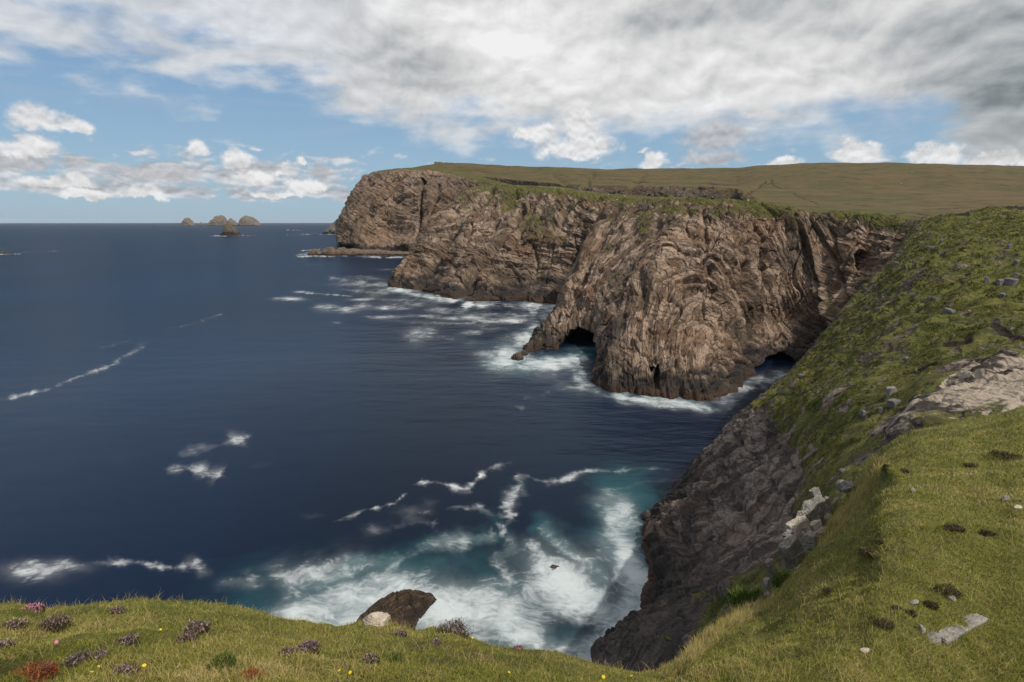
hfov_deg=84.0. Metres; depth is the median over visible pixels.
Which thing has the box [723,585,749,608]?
bush
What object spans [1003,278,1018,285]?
rock outcrop
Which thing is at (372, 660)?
heather
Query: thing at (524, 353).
shore rock
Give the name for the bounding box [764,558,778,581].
slate block
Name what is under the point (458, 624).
heather
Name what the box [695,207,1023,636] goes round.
tussock grass
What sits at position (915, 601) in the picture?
stone
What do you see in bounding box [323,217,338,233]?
distant headland
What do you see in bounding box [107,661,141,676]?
heather
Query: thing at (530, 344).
shore rock
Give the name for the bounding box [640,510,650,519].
shore rock
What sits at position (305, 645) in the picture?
heather
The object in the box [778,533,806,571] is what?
slate block
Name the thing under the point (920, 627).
stone
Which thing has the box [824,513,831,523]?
slate block
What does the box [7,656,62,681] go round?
moss cushion
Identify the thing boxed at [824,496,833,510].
slate block
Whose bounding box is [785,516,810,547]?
slate block
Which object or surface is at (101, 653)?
heather
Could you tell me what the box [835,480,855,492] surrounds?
boulder
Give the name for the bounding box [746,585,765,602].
bush
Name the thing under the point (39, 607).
heather
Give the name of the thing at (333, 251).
reef
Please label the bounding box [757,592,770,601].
slate block
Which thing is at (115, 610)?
heather
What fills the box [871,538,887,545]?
heath tuft
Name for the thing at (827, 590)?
heath tuft
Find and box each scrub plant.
[205,649,238,669]
[384,650,405,662]
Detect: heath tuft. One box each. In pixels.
[822,586,832,593]
[859,547,877,557]
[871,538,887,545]
[871,616,896,629]
[891,604,903,611]
[897,468,911,473]
[904,607,916,617]
[922,599,941,609]
[931,582,964,598]
[942,523,966,532]
[963,462,977,467]
[977,529,1000,536]
[989,450,1022,460]
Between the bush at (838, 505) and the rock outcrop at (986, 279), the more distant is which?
the rock outcrop at (986, 279)
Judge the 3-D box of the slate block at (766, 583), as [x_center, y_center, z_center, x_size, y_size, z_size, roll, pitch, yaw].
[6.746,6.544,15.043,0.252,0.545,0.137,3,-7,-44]
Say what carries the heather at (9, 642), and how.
on the ground at (870, 569)
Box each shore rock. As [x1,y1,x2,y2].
[357,589,436,629]
[511,352,523,360]
[521,350,527,355]
[524,341,532,350]
[550,564,559,569]
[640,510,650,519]
[643,519,657,540]
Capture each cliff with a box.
[335,168,506,251]
[387,184,713,303]
[523,196,932,400]
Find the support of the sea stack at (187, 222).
in the sea
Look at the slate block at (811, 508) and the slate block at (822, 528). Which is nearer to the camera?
the slate block at (822, 528)
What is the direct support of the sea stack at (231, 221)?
in the sea
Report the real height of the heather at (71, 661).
0.077 m
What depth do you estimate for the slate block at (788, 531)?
18.19 m
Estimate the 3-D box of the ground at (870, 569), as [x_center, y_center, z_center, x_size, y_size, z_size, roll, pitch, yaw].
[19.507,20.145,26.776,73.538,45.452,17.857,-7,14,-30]
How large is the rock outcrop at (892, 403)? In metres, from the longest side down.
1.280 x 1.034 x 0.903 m
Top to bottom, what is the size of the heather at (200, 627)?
0.134 m
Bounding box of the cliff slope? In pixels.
[590,205,1023,672]
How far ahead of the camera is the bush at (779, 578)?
15.96 m
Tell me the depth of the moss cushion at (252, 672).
4.09 m
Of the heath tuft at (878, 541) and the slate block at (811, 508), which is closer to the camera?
the heath tuft at (878, 541)
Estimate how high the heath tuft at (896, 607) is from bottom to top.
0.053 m
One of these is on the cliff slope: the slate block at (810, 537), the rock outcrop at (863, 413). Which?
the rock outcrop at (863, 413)
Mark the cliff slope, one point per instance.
(723, 513)
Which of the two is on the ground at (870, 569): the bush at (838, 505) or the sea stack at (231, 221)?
the bush at (838, 505)
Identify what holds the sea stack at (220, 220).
in the sea
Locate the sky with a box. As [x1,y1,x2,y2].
[0,0,1023,222]
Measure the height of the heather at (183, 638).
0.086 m
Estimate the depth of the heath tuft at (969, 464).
14.59 m
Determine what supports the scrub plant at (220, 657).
on the ground at (870, 569)
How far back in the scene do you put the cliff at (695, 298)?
307.21 m
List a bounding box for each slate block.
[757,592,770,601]
[762,577,771,593]
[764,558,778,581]
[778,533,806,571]
[782,529,793,537]
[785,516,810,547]
[796,510,807,517]
[801,499,823,525]
[803,530,821,552]
[809,487,820,497]
[810,520,822,530]
[811,494,830,521]
[816,527,825,533]
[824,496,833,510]
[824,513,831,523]
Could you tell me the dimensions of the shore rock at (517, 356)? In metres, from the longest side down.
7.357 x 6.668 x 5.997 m
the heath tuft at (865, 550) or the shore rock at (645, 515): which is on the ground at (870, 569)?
the heath tuft at (865, 550)
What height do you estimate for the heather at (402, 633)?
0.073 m
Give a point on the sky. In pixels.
(112, 111)
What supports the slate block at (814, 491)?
on the ground at (870, 569)
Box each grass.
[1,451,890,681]
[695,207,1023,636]
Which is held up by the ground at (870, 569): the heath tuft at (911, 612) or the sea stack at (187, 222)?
the heath tuft at (911, 612)
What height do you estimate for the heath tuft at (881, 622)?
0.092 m
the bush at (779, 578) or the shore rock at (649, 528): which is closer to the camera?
the bush at (779, 578)
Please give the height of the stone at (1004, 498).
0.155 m
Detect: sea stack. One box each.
[180,218,194,225]
[207,215,227,225]
[219,223,241,235]
[227,218,237,225]
[237,216,260,225]
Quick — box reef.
[308,246,408,255]
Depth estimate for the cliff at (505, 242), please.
587.94 m
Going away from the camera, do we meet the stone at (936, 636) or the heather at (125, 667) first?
the heather at (125, 667)
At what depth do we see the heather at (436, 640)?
5.87 m
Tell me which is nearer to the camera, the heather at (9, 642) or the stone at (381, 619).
the heather at (9, 642)
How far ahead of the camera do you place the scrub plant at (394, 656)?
5.13 m
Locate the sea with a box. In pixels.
[0,223,795,661]
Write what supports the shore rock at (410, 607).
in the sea
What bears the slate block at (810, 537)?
on the ground at (870, 569)
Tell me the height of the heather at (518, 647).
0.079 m
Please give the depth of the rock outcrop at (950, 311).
99.13 m
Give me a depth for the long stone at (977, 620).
6.05 m
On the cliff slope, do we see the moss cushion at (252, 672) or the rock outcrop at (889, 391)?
the rock outcrop at (889, 391)
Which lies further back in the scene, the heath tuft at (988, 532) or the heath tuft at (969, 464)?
the heath tuft at (969, 464)
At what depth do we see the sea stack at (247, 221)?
11155.29 m
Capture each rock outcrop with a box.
[860,410,866,417]
[878,407,882,413]
[885,386,896,396]
[886,398,900,407]
[943,308,955,314]
[984,277,988,283]
[995,279,1003,285]
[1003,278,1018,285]
[1013,273,1019,277]
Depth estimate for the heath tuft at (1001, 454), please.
14.82 m
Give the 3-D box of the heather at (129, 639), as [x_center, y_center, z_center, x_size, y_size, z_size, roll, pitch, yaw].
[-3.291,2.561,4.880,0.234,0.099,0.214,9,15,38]
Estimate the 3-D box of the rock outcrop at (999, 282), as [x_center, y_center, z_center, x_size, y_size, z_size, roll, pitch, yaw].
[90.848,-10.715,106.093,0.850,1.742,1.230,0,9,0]
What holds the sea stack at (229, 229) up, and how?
in the sea
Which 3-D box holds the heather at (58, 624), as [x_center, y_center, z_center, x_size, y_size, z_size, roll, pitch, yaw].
[-4.850,3.002,6.053,0.383,0.155,0.346,10,16,40]
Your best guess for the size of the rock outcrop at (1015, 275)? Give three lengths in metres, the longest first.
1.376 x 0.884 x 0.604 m
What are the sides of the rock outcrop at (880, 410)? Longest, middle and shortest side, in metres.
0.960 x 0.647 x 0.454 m
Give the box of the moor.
[395,162,1023,217]
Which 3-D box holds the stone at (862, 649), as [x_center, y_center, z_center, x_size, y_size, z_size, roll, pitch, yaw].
[3.344,2.928,5.369,0.117,0.042,0.077,5,12,-1]
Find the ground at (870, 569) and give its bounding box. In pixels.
[0,407,1023,681]
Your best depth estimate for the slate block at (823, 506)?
20.38 m
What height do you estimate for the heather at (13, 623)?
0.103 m
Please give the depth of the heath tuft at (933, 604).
6.37 m
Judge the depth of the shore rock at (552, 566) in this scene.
117.84 m
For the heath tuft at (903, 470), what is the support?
on the ground at (870, 569)
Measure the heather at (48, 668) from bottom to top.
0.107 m
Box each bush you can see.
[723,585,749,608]
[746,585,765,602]
[770,568,791,587]
[831,501,844,514]
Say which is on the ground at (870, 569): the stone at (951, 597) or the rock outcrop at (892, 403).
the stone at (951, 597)
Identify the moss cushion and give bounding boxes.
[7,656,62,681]
[236,666,266,680]
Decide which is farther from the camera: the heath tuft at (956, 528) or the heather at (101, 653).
the heath tuft at (956, 528)
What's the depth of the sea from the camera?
187.17 m
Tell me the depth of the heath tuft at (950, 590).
6.79 m
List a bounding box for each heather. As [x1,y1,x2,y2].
[0,616,29,630]
[0,637,18,649]
[21,602,46,612]
[35,612,73,633]
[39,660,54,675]
[61,649,94,668]
[94,649,108,658]
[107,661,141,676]
[108,604,124,614]
[115,633,142,646]
[176,631,202,642]
[184,616,213,634]
[278,645,299,655]
[297,638,323,654]
[359,652,379,664]
[394,629,406,636]
[431,638,441,644]
[435,616,473,639]
[511,644,523,650]
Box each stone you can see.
[363,612,389,626]
[860,648,869,653]
[909,599,918,604]
[916,624,925,634]
[926,631,940,645]
[938,613,987,644]
[948,595,955,601]
[1001,495,1009,500]
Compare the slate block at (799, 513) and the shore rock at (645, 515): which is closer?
the slate block at (799, 513)
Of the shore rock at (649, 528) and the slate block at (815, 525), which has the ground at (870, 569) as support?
the slate block at (815, 525)
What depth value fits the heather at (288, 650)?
4.80 m

